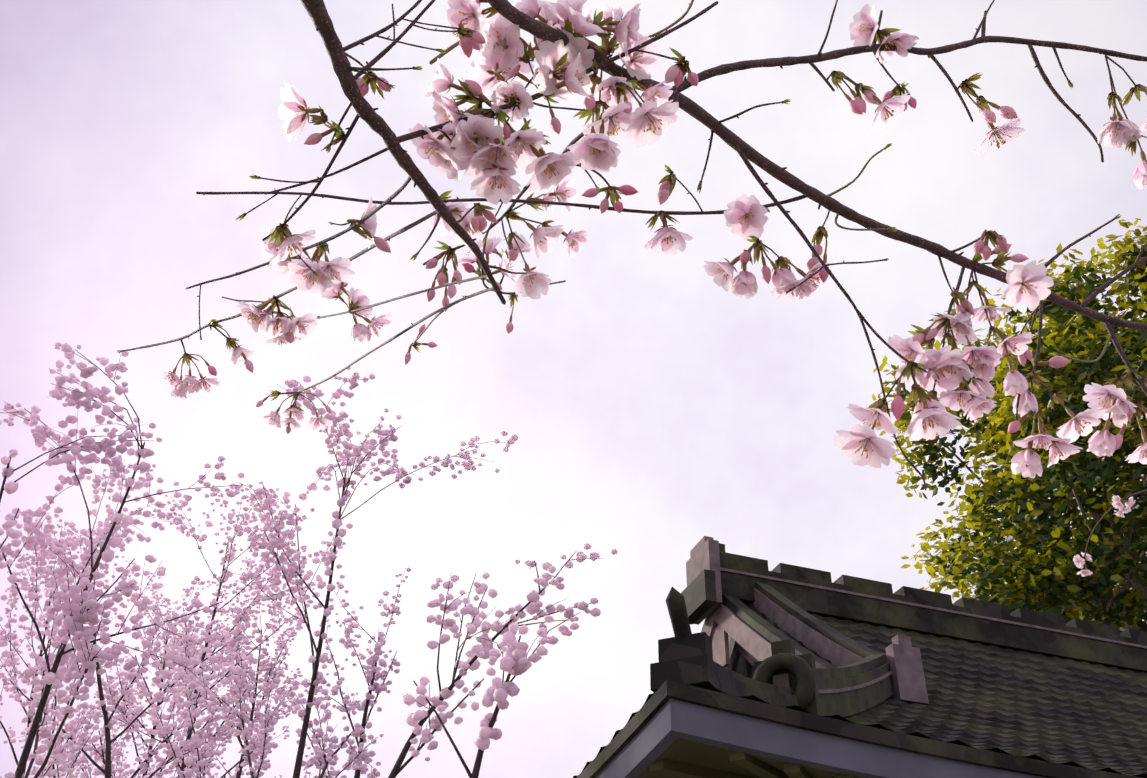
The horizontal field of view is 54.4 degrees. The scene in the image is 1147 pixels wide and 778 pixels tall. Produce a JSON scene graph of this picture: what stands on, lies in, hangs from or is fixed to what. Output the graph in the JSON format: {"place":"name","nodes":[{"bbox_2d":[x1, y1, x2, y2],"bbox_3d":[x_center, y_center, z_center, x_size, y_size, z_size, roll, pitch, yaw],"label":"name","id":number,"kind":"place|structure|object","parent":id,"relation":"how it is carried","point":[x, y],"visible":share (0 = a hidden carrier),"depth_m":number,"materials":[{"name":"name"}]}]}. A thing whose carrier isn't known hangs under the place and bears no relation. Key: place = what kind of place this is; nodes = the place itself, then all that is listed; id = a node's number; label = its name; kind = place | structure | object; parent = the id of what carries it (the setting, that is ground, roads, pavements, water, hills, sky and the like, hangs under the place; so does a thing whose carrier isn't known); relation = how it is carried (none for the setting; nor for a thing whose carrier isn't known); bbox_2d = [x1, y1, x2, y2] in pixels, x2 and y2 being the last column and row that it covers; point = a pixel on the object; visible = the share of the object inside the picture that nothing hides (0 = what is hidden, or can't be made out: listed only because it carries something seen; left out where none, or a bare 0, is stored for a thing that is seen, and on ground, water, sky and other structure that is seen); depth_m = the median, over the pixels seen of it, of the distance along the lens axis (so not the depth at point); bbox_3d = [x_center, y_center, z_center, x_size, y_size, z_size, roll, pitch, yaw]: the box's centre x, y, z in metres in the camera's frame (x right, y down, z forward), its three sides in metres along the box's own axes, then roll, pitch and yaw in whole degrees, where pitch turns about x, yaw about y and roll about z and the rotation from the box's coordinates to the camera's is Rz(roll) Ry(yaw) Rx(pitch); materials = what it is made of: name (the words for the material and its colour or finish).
{"place":"outdoors","nodes":[
{"label":"outdoors","id":0,"kind":"place"},
{"bbox_2d":[0,519,120,777],"bbox_3d":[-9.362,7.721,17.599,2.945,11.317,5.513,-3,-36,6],"label":"cherry tree","id":1,"kind":"object","parent":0,"point":[47,568],"depth_m":18.92,"materials":[{"name":"pink plant"}]},
{"bbox_2d":[0,423,161,568],"bbox_3d":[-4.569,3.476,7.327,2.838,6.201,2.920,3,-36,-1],"label":"cherry tree","id":2,"kind":"object","parent":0,"point":[89,444],"depth_m":8.07,"materials":[{"name":"pink plant"}]},
{"bbox_2d":[0,342,237,777],"bbox_3d":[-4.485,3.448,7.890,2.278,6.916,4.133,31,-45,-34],"label":"cherry tree","id":3,"kind":"object","parent":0,"point":[92,604],"depth_m":8.83,"materials":[{"name":"pink plant"}]},
{"bbox_2d":[0,454,271,777],"bbox_3d":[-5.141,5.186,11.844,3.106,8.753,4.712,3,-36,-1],"label":"cherry tree","id":4,"kind":"object","parent":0,"point":[76,721],"depth_m":12.92,"materials":[{"name":"pink plant"}]},
{"bbox_2d":[35,556,237,777],"bbox_3d":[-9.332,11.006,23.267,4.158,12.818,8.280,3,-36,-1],"label":"cherry tree","id":5,"kind":"object","parent":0,"point":[120,706],"depth_m":23.65,"materials":[{"name":"pink plant"}]},
{"bbox_2d":[83,487,314,777],"bbox_3d":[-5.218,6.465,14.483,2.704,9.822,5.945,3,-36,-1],"label":"cherry tree","id":6,"kind":"object","parent":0,"point":[206,637],"depth_m":15.36,"materials":[{"name":"pink plant"}]},
{"bbox_2d":[144,560,310,777],"bbox_3d":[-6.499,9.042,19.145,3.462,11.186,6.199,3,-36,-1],"label":"cherry tree","id":7,"kind":"object","parent":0,"point":[268,664],"depth_m":20.72,"materials":[{"name":"pink plant"}]},
{"bbox_2d":[148,367,517,777],"bbox_3d":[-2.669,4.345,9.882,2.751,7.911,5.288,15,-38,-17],"label":"cherry tree","id":8,"kind":"object","parent":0,"point":[280,543],"depth_m":11.05,"materials":[{"name":"pink plant"}]},
{"bbox_2d":[296,564,410,777],"bbox_3d":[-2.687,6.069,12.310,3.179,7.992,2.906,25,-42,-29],"label":"cherry tree","id":9,"kind":"object","parent":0,"point":[374,658],"depth_m":13.12,"materials":[{"name":"pink plant"}]},
{"bbox_2d":[402,612,579,777],"bbox_3d":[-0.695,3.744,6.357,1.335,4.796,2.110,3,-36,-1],"label":"cherry tree","id":10,"kind":"object","parent":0,"point":[516,659],"depth_m":6.94,"materials":[{"name":"pink plant"}]},
{"bbox_2d":[388,543,617,777],"bbox_3d":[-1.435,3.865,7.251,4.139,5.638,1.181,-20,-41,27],"label":"cherry tree","id":11,"kind":"object","parent":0,"point":[532,607],"depth_m":8.11,"materials":[{"name":"pink plant"}]},
{"bbox_2d":[0,0,1146,777],"label":"sky","id":12,"kind":"structure","parent":0,"point":[654,409],"materials":[{"name":"white"}]},
{"bbox_2d":[117,0,1146,559],"bbox_3d":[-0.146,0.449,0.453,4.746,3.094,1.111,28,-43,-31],"label":"tree branches","id":13,"kind":"object","parent":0,"point":[317,12],"visible":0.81,"depth_m":0.71,"materials":[{"name":"brown plant"}]},
{"bbox_2d":[160,0,1146,576],"bbox_3d":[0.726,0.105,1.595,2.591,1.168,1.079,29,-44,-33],"label":"cherry blossoms","id":14,"kind":"object","parent":13,"relation":"on","point":[482,148],"visible":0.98,"depth_m":0.71,"materials":[{"name":"pink plant"}]},
{"bbox_2d":[573,536,1146,777],"bbox_3d":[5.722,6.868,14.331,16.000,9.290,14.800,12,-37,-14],"label":"temple hall","id":15,"kind":"structure","parent":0,"point":[800,672],"depth_m":11.77,"materials":[{"name":"tile"}]},
{"bbox_2d":[869,218,1146,632],"bbox_3d":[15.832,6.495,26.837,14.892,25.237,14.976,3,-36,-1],"label":"camphor tree","id":16,"kind":"object","parent":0,"point":[1044,580],"depth_m":28.40,"materials":[{"name":"green plant"}]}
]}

